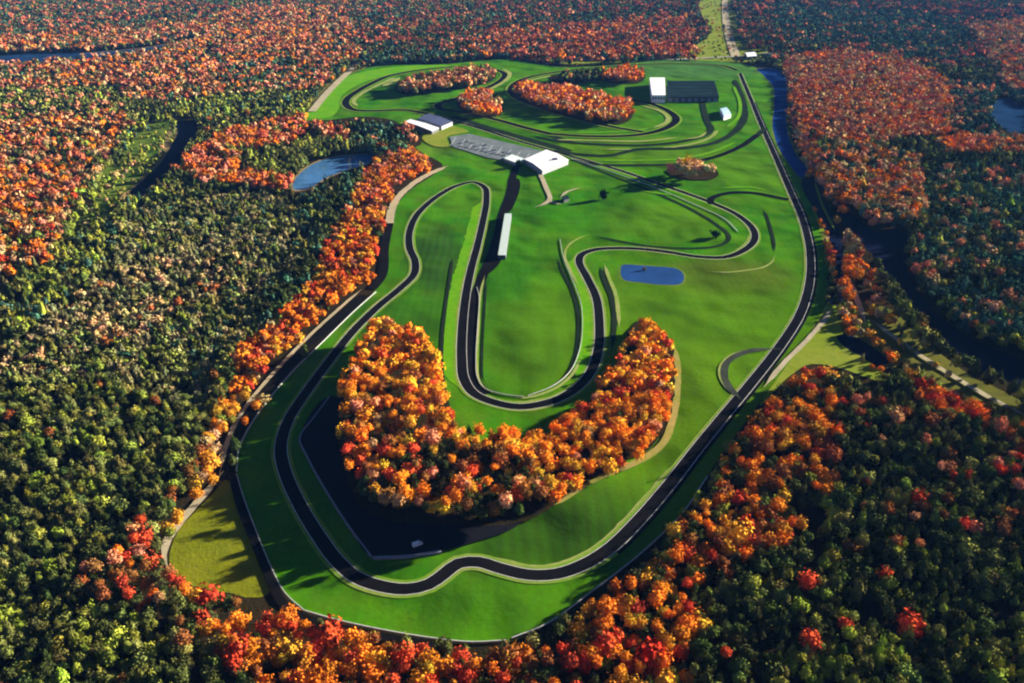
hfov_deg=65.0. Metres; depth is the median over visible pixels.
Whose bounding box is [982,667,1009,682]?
green tree
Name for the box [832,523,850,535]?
green tree
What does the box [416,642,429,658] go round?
autumn tree
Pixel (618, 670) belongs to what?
autumn tree
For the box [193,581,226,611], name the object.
autumn tree
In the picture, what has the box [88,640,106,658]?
green tree
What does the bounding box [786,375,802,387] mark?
autumn tree
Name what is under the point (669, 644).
autumn tree
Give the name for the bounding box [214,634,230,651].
autumn tree
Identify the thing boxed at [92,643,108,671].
green tree
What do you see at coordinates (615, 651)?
autumn tree
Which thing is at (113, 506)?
green tree
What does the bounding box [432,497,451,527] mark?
autumn tree
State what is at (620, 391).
autumn tree
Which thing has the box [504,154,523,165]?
annex
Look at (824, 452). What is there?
autumn tree
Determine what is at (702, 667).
green tree
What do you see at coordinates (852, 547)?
autumn tree
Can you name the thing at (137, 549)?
autumn tree
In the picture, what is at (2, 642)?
green tree
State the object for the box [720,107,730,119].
pavilion
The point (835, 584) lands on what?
green tree
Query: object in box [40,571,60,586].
green tree
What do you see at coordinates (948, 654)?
green tree
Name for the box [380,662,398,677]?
autumn tree
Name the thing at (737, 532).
autumn tree
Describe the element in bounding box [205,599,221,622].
green tree
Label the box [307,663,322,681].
autumn tree
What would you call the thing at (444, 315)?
service lane
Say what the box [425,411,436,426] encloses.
autumn tree
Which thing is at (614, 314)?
service lane
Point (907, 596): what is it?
green tree
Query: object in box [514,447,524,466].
autumn tree
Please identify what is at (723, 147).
verge
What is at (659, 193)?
verge
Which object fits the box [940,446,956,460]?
autumn tree
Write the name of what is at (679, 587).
green tree
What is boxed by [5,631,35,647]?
green tree
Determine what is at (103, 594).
autumn tree
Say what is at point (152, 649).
green tree
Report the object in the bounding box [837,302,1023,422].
scrubland
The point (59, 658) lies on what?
green tree
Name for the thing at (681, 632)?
autumn tree
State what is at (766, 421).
autumn tree
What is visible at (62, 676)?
green tree
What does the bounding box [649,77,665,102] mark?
office block
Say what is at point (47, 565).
green tree
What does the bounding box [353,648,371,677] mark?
autumn tree
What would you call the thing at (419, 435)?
autumn tree
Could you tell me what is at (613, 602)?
autumn tree
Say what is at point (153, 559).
autumn tree
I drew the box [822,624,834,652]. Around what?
green tree
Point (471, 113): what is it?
woodland floor
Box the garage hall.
[667,81,718,101]
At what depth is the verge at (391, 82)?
1601.77 m
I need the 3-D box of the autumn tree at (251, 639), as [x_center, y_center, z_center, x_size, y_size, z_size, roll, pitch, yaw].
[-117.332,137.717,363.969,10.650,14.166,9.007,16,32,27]
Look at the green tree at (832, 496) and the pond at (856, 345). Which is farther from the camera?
the pond at (856, 345)
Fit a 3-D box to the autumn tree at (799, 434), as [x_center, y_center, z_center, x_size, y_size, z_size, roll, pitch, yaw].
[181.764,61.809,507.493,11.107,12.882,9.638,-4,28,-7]
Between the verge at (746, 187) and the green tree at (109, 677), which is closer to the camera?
the green tree at (109, 677)
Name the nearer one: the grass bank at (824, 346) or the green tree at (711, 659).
the green tree at (711, 659)
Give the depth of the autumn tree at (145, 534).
420.66 m
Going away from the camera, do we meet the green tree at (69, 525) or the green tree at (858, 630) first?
the green tree at (858, 630)
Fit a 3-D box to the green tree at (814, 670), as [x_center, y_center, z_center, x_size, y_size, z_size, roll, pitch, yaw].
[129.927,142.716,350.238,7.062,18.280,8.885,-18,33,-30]
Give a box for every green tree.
[0,451,10,470]
[0,474,20,497]
[0,548,12,570]
[0,565,14,588]
[0,603,20,630]
[0,619,18,649]
[0,635,13,656]
[4,458,26,475]
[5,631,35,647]
[6,430,19,454]
[7,532,22,555]
[9,565,25,583]
[14,660,36,676]
[19,386,33,404]
[19,561,39,588]
[19,637,34,660]
[20,413,35,433]
[22,524,33,541]
[31,507,44,530]
[32,659,57,678]
[33,408,46,425]
[34,383,55,394]
[35,611,54,630]
[36,487,51,516]
[37,545,59,559]
[37,578,63,598]
[37,629,58,648]
[40,557,59,572]
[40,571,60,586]
[40,649,54,673]
[44,602,62,621]
[46,635,67,653]
[51,649,71,668]
[55,554,70,573]
[55,667,69,682]
[58,411,73,432]
[59,519,76,536]
[59,562,78,597]
[63,460,85,482]
[67,629,80,650]
[68,651,89,676]
[69,632,92,650]
[71,510,82,522]
[73,500,93,515]
[80,644,94,660]
[85,616,97,636]
[87,342,99,356]
[88,598,102,621]
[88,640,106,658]
[89,618,113,636]
[91,357,106,373]
[92,495,111,510]
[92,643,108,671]
[94,549,111,579]
[96,668,119,682]
[98,643,119,674]
[101,451,114,468]
[103,525,119,544]
[106,382,125,392]
[108,498,129,515]
[108,581,123,603]
[109,625,127,651]
[120,447,132,462]
[120,667,132,675]
[124,618,142,634]
[125,610,146,633]
[126,577,143,599]
[127,629,143,642]
[129,648,150,671]
[131,663,151,682]
[136,607,157,628]
[139,641,161,657]
[141,595,159,611]
[144,397,157,420]
[146,462,163,479]
[152,484,161,506]
[153,564,167,584]
[155,649,172,666]
[157,593,171,620]
[163,594,180,615]
[164,612,194,633]
[165,664,177,682]
[166,625,179,642]
[170,657,180,669]
[171,583,184,601]
[172,447,195,470]
[174,664,189,682]
[176,598,189,618]
[183,603,196,617]
[189,316,197,327]
[190,639,207,656]
[198,639,219,660]
[201,655,210,678]
[203,654,222,680]
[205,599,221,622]
[217,595,234,614]
[234,670,250,682]
[249,625,264,644]
[267,156,279,167]
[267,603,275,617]
[281,263,298,277]
[380,673,390,682]
[407,657,419,678]
[432,633,456,657]
[434,669,456,682]
[435,449,445,477]
[459,481,478,520]
[481,661,495,679]
[497,638,515,653]
[515,159,522,166]
[529,670,549,682]
[533,629,558,653]
[534,649,543,668]
[538,642,554,655]
[539,665,558,682]
[548,656,565,675]
[553,613,572,635]
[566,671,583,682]
[573,632,586,665]
[592,652,614,671]
[598,188,609,198]
[603,585,614,598]
[620,648,636,662]
[621,633,630,650]
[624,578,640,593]
[627,568,644,580]
[629,612,644,632]
[633,623,654,646]
[641,586,654,610]
[649,571,664,584]
[650,610,663,628]
[661,619,674,634]
[662,521,682,539]
[669,534,678,552]
[673,575,688,592]
[682,562,705,585]
[683,519,704,530]
[684,574,692,595]
[687,611,710,625]
[687,636,708,656]
[689,597,702,610]
[689,636,711,657]
[690,628,709,643]
[693,522,706,543]
[693,648,709,677]
[695,659,714,677]
[699,586,715,605]
[702,653,717,672]
[703,597,715,617]
[711,517,724,528]
[713,579,729,600]
[714,642,735,665]
[719,619,734,636]
[721,579,746,601]
[723,440,735,452]
[723,596,743,622]
[724,549,743,564]
[724,628,748,654]
[726,633,741,657]
[726,655,750,681]
[728,562,737,577]
[729,512,738,525]
[731,432,746,454]
[732,467,746,486]
[736,570,753,589]
[740,592,758,612]
[744,574,761,594]
[745,630,758,656]
[746,501,767,516]
[757,650,773,675]
[758,486,769,502]
[758,660,788,682]
[760,506,774,525]
[760,572,775,594]
[760,598,775,614]
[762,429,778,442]
[763,599,780,616]
[767,545,784,567]
[770,578,786,597]
[770,604,790,633]
[772,561,789,581]
[772,648,785,666]
[774,555,795,571]
[775,612,791,636]
[777,665,791,682]
[783,654,798,677]
[786,460,801,481]
[786,484,792,497]
[787,534,806,549]
[789,583,801,604]
[790,596,810,625]
[791,563,803,581]
[794,547,815,566]
[800,623,828,650]
[802,655,821,677]
[806,489,823,508]
[817,512,832,537]
[817,551,833,573]
[818,494,836,513]
[820,491,843,506]
[822,525,848,555]
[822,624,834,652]
[824,504,842,523]
[827,569,841,593]
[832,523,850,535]
[833,660,848,682]
[834,459,845,480]
[834,509,855,529]
[834,568,850,584]
[835,653,853,671]
[839,517,855,535]
[843,403,858,419]
[848,521,864,541]
[848,571,867,608]
[850,623,865,644]
[852,641,874,658]
[853,526,869,554]
[853,634,873,649]
[854,508,867,529]
[854,654,868,675]
[858,407,876,425]
[862,572,879,594]
[865,512,878,531]
[865,616,882,640]
[870,535,892,562]
[870,629,887,666]
[871,513,887,532]
[871,538,893,564]
[871,651,885,674]
[879,572,898,591]
[882,488,894,503]
[883,391,897,408]
[884,641,896,661]
[889,297,910,312]
[891,552,912,574]
[892,588,915,605]
[893,597,906,616]
[893,661,917,680]
[897,621,914,649]
[899,536,907,555]
[901,636,921,657]
[903,499,918,530]
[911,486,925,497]
[914,551,931,581]
[916,312,929,324]
[919,276,938,288]
[919,602,935,623]
[921,566,936,593]
[924,656,949,679]
[925,639,946,661]
[926,562,943,582]
[927,483,945,502]
[933,612,950,630]
[941,604,957,625]
[941,647,959,665]
[945,500,962,515]
[945,581,964,602]
[945,643,962,656]
[947,608,968,627]
[947,652,966,676]
[949,524,964,535]
[954,318,973,333]
[954,543,960,562]
[954,564,965,582]
[957,536,979,560]
[963,619,979,641]
[967,440,986,459]
[967,485,988,502]
[967,639,983,661]
[971,603,993,621]
[982,634,999,651]
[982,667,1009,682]
[983,549,1003,563]
[983,645,1004,669]
[984,553,1000,569]
[986,659,1005,680]
[987,574,1012,603]
[996,566,1016,585]
[1000,540,1016,565]
[1002,656,1016,668]
[1003,610,1020,635]
[1004,541,1020,554]
[1011,317,1022,326]
[1011,523,1023,538]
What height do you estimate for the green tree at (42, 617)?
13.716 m
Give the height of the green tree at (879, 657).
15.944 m
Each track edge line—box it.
[274,74,814,594]
[287,86,806,582]
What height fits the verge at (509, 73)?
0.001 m
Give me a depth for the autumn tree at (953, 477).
467.64 m
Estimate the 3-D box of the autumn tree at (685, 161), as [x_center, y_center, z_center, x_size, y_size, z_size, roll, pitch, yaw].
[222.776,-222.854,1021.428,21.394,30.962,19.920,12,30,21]
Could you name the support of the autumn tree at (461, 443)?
on the woodland floor at (534, 507)
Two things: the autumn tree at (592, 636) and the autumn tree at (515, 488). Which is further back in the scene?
the autumn tree at (515, 488)
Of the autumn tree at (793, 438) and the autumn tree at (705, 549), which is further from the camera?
the autumn tree at (793, 438)
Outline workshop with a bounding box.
[418,114,452,129]
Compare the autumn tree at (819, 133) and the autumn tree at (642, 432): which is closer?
the autumn tree at (642, 432)
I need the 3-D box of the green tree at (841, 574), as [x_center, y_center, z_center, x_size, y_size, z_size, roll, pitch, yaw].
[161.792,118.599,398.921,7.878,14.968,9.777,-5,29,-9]
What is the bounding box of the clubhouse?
[524,150,567,174]
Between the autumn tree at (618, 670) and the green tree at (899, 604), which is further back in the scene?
the green tree at (899, 604)
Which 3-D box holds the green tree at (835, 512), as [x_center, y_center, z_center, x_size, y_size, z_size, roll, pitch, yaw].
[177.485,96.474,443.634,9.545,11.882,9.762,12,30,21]
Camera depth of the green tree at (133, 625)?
369.77 m
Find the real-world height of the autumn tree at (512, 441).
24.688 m
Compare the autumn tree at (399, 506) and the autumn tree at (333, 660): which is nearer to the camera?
the autumn tree at (333, 660)
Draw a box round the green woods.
[0,0,1023,682]
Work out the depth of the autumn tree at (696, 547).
415.83 m
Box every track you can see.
[274,73,758,594]
[342,66,550,134]
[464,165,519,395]
[507,63,737,131]
[550,97,679,136]
[572,127,767,165]
[604,102,817,553]
[693,134,759,160]
[707,191,789,203]
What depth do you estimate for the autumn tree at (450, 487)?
441.77 m
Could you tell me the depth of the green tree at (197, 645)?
362.17 m
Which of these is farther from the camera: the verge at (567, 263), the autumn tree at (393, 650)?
the verge at (567, 263)
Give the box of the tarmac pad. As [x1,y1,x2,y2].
[300,396,519,555]
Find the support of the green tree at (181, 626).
on the ground at (816, 517)
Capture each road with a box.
[219,295,367,477]
[228,471,432,647]
[308,62,359,110]
[368,223,393,288]
[561,52,773,61]
[722,0,740,56]
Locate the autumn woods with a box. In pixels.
[0,0,1023,682]
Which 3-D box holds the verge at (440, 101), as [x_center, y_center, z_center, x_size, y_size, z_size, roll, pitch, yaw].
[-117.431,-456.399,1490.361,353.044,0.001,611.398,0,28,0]
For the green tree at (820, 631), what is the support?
on the ground at (816, 517)
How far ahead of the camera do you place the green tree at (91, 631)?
370.87 m
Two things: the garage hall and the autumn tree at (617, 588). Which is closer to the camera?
the autumn tree at (617, 588)
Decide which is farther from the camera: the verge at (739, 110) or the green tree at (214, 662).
the verge at (739, 110)
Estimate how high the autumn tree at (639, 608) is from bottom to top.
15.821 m
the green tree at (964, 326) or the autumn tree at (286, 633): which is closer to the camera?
the autumn tree at (286, 633)
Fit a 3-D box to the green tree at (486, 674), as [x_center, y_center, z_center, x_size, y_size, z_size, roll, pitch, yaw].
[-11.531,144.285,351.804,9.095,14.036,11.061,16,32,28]
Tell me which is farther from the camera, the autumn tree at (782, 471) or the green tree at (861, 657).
the autumn tree at (782, 471)
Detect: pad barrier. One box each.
[299,396,371,557]
[372,550,441,559]
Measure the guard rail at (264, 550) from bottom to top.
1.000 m
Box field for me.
[560,0,773,64]
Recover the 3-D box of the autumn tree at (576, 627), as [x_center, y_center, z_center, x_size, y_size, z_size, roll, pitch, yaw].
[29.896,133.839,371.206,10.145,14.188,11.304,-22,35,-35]
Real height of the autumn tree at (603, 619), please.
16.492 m
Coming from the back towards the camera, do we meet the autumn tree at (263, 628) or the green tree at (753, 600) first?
the green tree at (753, 600)
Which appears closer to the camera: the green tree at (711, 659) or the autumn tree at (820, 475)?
the green tree at (711, 659)
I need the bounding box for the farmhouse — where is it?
[745,52,756,59]
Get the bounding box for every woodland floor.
[340,321,675,526]
[396,72,495,93]
[407,129,422,146]
[456,95,503,116]
[512,89,632,123]
[550,73,600,82]
[599,70,644,83]
[666,169,718,179]
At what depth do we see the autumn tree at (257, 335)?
616.67 m
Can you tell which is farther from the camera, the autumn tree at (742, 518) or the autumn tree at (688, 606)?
the autumn tree at (742, 518)
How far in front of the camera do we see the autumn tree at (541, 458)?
490.32 m
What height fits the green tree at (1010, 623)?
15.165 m
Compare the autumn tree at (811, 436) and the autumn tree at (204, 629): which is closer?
the autumn tree at (204, 629)
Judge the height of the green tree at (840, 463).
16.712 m
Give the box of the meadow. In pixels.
[169,480,269,596]
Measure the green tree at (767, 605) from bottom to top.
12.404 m
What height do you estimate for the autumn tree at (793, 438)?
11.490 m
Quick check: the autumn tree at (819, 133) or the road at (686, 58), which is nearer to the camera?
the autumn tree at (819, 133)
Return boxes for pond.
[293,154,372,189]
[621,265,683,284]
[837,335,888,364]
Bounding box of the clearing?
[308,63,367,108]
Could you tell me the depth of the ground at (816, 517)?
460.87 m
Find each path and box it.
[161,472,222,568]
[220,292,357,470]
[385,166,445,222]
[536,172,551,206]
[764,308,831,386]
[814,181,834,229]
[850,280,865,321]
[872,320,1022,413]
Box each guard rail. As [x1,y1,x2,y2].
[236,292,375,471]
[236,474,304,610]
[305,610,505,642]
[476,289,523,396]
[511,476,707,638]
[528,240,582,395]
[571,158,737,230]
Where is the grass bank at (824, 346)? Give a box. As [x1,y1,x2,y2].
[760,302,885,404]
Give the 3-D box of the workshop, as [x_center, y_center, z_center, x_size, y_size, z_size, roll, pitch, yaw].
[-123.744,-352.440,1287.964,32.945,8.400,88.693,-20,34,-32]
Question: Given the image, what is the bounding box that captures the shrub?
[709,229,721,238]
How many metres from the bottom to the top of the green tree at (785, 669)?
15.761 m
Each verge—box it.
[271,73,754,597]
[288,73,805,582]
[307,65,447,117]
[340,66,551,132]
[349,67,549,135]
[351,77,394,106]
[382,77,399,86]
[415,184,480,249]
[443,203,480,386]
[475,276,497,393]
[488,68,511,89]
[496,468,669,565]
[505,63,739,132]
[506,356,581,398]
[552,96,681,137]
[552,128,647,132]
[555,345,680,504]
[557,137,676,141]
[564,235,585,284]
[566,258,591,379]
[595,165,718,208]
[599,142,734,160]
[604,264,620,323]
[611,130,717,149]
[641,105,669,127]
[645,191,676,195]
[712,255,774,272]
[718,351,739,386]
[725,186,768,190]
[727,86,741,126]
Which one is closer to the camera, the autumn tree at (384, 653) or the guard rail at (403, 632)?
the autumn tree at (384, 653)
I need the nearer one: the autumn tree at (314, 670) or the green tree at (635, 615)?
the autumn tree at (314, 670)
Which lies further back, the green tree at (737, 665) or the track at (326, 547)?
the track at (326, 547)
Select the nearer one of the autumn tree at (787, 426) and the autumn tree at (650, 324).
the autumn tree at (787, 426)
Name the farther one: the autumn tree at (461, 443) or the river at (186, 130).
the river at (186, 130)
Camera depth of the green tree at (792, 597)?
389.08 m
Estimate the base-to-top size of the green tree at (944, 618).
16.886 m
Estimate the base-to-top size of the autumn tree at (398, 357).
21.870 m
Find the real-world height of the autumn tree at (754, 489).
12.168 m
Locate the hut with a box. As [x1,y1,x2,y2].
[562,195,569,202]
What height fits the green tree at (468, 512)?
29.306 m
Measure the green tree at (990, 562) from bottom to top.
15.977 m
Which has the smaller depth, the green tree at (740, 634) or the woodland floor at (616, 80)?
the green tree at (740, 634)
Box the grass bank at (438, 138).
[422,126,467,146]
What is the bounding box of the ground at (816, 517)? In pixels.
[0,1,1023,682]
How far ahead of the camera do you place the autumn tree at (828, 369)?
575.99 m
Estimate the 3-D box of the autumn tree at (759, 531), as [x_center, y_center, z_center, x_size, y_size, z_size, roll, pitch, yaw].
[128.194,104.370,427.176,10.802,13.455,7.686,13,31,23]
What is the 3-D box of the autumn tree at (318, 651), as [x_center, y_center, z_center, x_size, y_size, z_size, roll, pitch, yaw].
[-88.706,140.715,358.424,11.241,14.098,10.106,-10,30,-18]
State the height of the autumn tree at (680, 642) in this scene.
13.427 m
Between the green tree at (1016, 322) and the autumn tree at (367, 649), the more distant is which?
the green tree at (1016, 322)
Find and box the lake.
[991,98,1023,132]
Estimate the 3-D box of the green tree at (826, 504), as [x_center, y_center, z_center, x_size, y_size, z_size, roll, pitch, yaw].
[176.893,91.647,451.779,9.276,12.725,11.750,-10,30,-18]
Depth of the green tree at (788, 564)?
402.31 m
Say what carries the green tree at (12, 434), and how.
on the ground at (816, 517)
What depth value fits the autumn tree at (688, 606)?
376.35 m
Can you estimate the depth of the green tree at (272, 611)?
376.19 m
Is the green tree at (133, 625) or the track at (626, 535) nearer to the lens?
the green tree at (133, 625)
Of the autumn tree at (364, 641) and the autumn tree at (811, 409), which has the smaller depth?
the autumn tree at (364, 641)
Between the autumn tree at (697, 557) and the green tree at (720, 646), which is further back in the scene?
the autumn tree at (697, 557)
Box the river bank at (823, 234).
[812,195,847,279]
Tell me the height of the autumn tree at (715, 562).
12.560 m
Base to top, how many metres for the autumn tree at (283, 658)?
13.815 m
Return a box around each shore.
[1,42,174,59]
[125,119,202,197]
[128,131,172,192]
[289,153,372,190]
[618,263,685,285]
[756,68,808,177]
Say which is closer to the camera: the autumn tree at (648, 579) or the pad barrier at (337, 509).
the autumn tree at (648, 579)
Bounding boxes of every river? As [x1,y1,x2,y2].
[0,43,174,63]
[129,120,199,196]
[757,68,807,176]
[801,176,844,303]
[836,207,1023,382]
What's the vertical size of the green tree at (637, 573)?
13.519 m
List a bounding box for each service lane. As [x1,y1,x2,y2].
[440,258,452,420]
[450,116,573,151]
[481,283,486,381]
[532,101,714,145]
[543,134,570,140]
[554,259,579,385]
[555,79,748,156]
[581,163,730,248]
[600,266,616,350]
[720,348,773,398]
[763,211,775,251]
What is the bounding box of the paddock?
[450,134,541,162]
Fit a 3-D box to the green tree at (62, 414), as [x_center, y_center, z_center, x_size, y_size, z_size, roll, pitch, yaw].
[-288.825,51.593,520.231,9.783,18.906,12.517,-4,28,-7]
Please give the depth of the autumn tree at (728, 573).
400.07 m
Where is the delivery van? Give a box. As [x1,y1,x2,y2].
[412,540,422,547]
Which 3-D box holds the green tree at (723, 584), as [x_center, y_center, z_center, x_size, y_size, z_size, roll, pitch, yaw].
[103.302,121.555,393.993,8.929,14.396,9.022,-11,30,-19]
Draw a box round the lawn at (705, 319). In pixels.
[235,59,828,640]
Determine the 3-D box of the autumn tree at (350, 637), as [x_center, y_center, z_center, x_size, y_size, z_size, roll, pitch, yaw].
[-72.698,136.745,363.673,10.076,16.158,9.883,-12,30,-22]
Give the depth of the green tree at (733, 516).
435.17 m
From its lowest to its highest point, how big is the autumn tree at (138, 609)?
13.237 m
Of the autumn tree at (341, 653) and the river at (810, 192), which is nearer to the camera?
the autumn tree at (341, 653)
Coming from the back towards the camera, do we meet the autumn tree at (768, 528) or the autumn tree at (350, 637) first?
the autumn tree at (768, 528)
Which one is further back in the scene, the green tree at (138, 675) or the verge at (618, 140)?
the verge at (618, 140)
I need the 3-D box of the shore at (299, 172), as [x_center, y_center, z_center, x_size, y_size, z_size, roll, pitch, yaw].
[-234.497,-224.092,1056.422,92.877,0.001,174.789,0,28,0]
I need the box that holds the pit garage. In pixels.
[498,213,511,259]
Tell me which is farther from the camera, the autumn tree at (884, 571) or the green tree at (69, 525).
the green tree at (69, 525)
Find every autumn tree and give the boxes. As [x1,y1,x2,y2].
[4,213,21,221]
[26,238,45,250]
[45,206,61,215]
[72,575,90,600]
[95,585,111,607]
[105,549,123,567]
[109,566,127,582]
[122,567,139,586]
[125,521,140,535]
[128,544,145,567]
[134,597,145,615]
[136,523,152,543]
[143,549,162,571]
[158,521,174,532]
[169,571,185,587]
[172,628,193,657]
[173,582,191,598]
[185,587,201,604]
[186,607,211,633]
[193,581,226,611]
[195,449,210,466]
[197,617,219,642]
[202,452,223,470]
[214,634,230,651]
[221,628,249,665]
[222,651,242,671]
[225,610,252,634]
[230,658,249,678]
[233,657,254,678]
[238,125,254,139]
[238,373,249,386]
[239,636,261,661]
[243,632,259,644]
[247,356,266,372]
[250,393,271,405]
[250,651,266,667]
[251,331,266,344]
[252,129,269,137]
[253,619,271,638]
[256,637,272,650]
[263,642,288,670]
[267,614,283,635]
[270,633,288,652]
[271,603,300,624]
[275,636,289,650]
[275,650,291,670]
[279,627,292,640]
[283,617,300,638]
[284,637,303,660]
[291,332,304,344]
[291,654,307,671]
[294,667,312,679]
[297,647,315,670]
[299,641,313,657]
[303,624,319,641]
[306,643,325,666]
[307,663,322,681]
[310,613,345,652]
[316,655,338,680]
[320,657,338,668]
[321,642,343,665]
[326,273,339,286]
[335,421,350,438]
[336,643,352,660]
[340,627,361,651]
[340,647,360,666]
[343,659,360,679]
[346,209,361,223]
[349,442,374,461]
[352,424,368,442]
[352,630,373,653]
[353,645,369,659]
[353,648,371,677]
[354,403,374,436]
[356,371,377,392]
[359,659,379,680]
[364,651,385,667]
[365,467,381,480]
[366,317,378,339]
[372,644,388,659]
[376,656,393,670]
[380,434,393,460]
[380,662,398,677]
[385,640,402,666]
[388,639,420,674]
[389,353,403,373]
[390,492,406,525]
[391,491,404,512]
[398,484,414,520]
[402,360,421,381]
[403,454,425,481]
[413,427,426,441]
[415,479,430,515]
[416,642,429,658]
[416,647,446,679]
[423,360,445,379]
[423,427,440,445]
[423,493,434,517]
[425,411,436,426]
[431,661,446,678]
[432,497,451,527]
[437,655,456,678]
[442,481,470,514]
[445,658,467,681]
[451,645,469,667]
[453,472,472,492]
[455,436,471,454]
[455,665,479,682]
[463,653,484,677]
[480,652,499,668]
[484,658,500,682]
[486,645,501,663]
[487,428,497,441]
[487,442,509,476]
[493,452,509,484]
[494,669,510,682]
[497,491,513,527]
[498,650,515,671]
[500,641,519,664]
[504,667,518,682]
[505,436,520,448]
[510,482,523,513]
[510,641,526,656]
[512,648,542,681]
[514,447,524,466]
[515,642,535,658]
[535,450,555,463]
[540,650,556,666]
[545,489,562,503]
[554,472,566,483]
[556,441,570,457]
[560,651,578,678]
[564,618,587,642]
[565,637,576,654]
[570,474,584,490]
[576,644,600,661]
[577,650,592,676]
[583,598,597,619]
[586,620,608,650]
[591,612,614,631]
[591,625,624,656]
[593,392,615,407]
[594,402,615,418]
[595,597,618,618]
[600,457,618,475]
[603,597,618,614]
[605,639,622,662]
[607,577,625,598]
[610,385,629,400]
[612,663,626,682]
[616,602,630,625]
[618,656,638,678]
[622,593,638,614]
[623,368,642,385]
[627,596,649,615]
[629,394,638,405]
[633,419,648,436]
[633,426,657,441]
[633,636,670,680]
[634,389,652,402]
[635,615,648,634]
[638,317,657,329]
[639,572,651,585]
[641,363,657,379]
[642,419,658,434]
[642,566,658,581]
[646,558,658,570]
[647,585,665,616]
[650,580,671,606]
[653,556,681,579]
[654,628,674,650]
[654,647,673,669]
[658,358,668,369]
[660,633,675,652]
[663,565,676,584]
[665,522,680,540]
[666,546,684,564]
[671,538,686,565]
[671,623,691,641]
[672,642,689,666]
[675,611,697,632]
[675,612,686,622]
[675,637,690,661]
[677,668,693,682]
[679,518,688,536]
[679,543,696,567]
[680,155,693,176]
[681,599,695,614]
[687,551,707,566]
[687,606,711,638]
[688,538,702,555]
[691,571,706,588]
[692,557,710,572]
[698,541,716,564]
[702,522,717,541]
[711,492,731,509]
[711,554,723,568]
[714,485,730,497]
[715,478,727,488]
[716,536,738,559]
[717,560,734,583]
[721,517,754,547]
[724,507,740,523]
[726,490,736,505]
[731,490,747,507]
[737,546,753,563]
[738,538,749,548]
[739,513,754,528]
[740,433,758,448]
[742,458,761,472]
[744,470,762,487]
[746,527,763,536]
[747,425,764,442]
[748,467,761,475]
[749,439,763,454]
[749,486,760,497]
[752,516,767,530]
[757,413,772,428]
[758,503,776,519]
[759,474,770,487]
[759,531,774,548]
[760,533,782,549]
[762,423,780,433]
[763,398,777,410]
[763,522,775,536]
[768,497,788,512]
[773,521,793,535]
[774,462,791,488]
[775,411,798,425]
[776,528,792,547]
[777,486,791,503]
[778,419,799,433]
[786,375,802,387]
[786,434,798,443]
[793,429,809,439]
[794,405,809,417]
[795,460,807,480]
[796,435,811,452]
[796,567,818,599]
[798,627,822,660]
[800,429,813,443]
[801,418,810,432]
[802,387,820,401]
[804,408,823,423]
[805,403,819,412]
[809,425,827,442]
[811,131,825,140]
[812,469,826,484]
[813,364,839,380]
[815,416,833,433]
[818,165,833,170]
[818,482,835,495]
[820,444,830,463]
[823,442,843,468]
[827,438,842,452]
[833,161,845,173]
[837,615,854,640]
[841,264,854,276]
[841,539,864,557]
[847,264,867,279]
[875,564,893,588]
[892,607,926,642]
[910,487,928,503]
[914,497,931,513]
[924,410,941,431]
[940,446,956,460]
[940,469,956,488]
[943,459,956,472]
[947,394,963,406]
[955,130,968,137]
[962,397,974,412]
[966,398,983,418]
[967,519,985,536]
[980,412,992,428]
[995,514,1013,537]
[997,505,1014,518]
[998,424,1015,440]
[1001,291,1016,302]
[1014,442,1023,454]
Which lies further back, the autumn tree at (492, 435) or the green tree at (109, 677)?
the autumn tree at (492, 435)
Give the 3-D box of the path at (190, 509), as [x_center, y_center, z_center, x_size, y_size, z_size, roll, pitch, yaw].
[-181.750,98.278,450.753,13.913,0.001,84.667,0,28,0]
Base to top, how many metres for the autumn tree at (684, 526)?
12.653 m
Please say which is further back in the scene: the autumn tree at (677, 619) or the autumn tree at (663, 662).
the autumn tree at (677, 619)
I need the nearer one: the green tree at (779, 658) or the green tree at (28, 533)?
the green tree at (779, 658)
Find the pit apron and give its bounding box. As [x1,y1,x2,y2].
[483,177,519,274]
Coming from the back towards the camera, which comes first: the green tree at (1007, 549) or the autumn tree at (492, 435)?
the autumn tree at (492, 435)
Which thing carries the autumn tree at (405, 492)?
on the woodland floor at (534, 507)
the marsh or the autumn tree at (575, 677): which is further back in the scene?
the marsh
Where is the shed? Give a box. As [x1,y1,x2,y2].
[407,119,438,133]
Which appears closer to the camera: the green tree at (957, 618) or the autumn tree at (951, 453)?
the green tree at (957, 618)
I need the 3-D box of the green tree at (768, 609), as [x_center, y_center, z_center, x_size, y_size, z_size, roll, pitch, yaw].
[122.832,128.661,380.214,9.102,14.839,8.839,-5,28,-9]
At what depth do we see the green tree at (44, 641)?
364.80 m
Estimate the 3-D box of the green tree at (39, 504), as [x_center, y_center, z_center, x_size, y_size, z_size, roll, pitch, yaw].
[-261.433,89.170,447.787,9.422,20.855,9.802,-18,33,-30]
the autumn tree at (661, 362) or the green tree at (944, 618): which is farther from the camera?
the autumn tree at (661, 362)
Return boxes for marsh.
[70,121,174,238]
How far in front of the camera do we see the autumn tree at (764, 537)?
421.55 m
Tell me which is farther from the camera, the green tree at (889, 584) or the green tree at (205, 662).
the green tree at (889, 584)
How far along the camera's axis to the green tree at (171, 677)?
342.97 m
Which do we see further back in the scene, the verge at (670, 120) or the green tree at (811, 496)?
the verge at (670, 120)
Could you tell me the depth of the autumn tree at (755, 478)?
463.15 m
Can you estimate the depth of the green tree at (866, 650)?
357.04 m
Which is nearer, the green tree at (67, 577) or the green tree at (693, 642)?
the green tree at (693, 642)

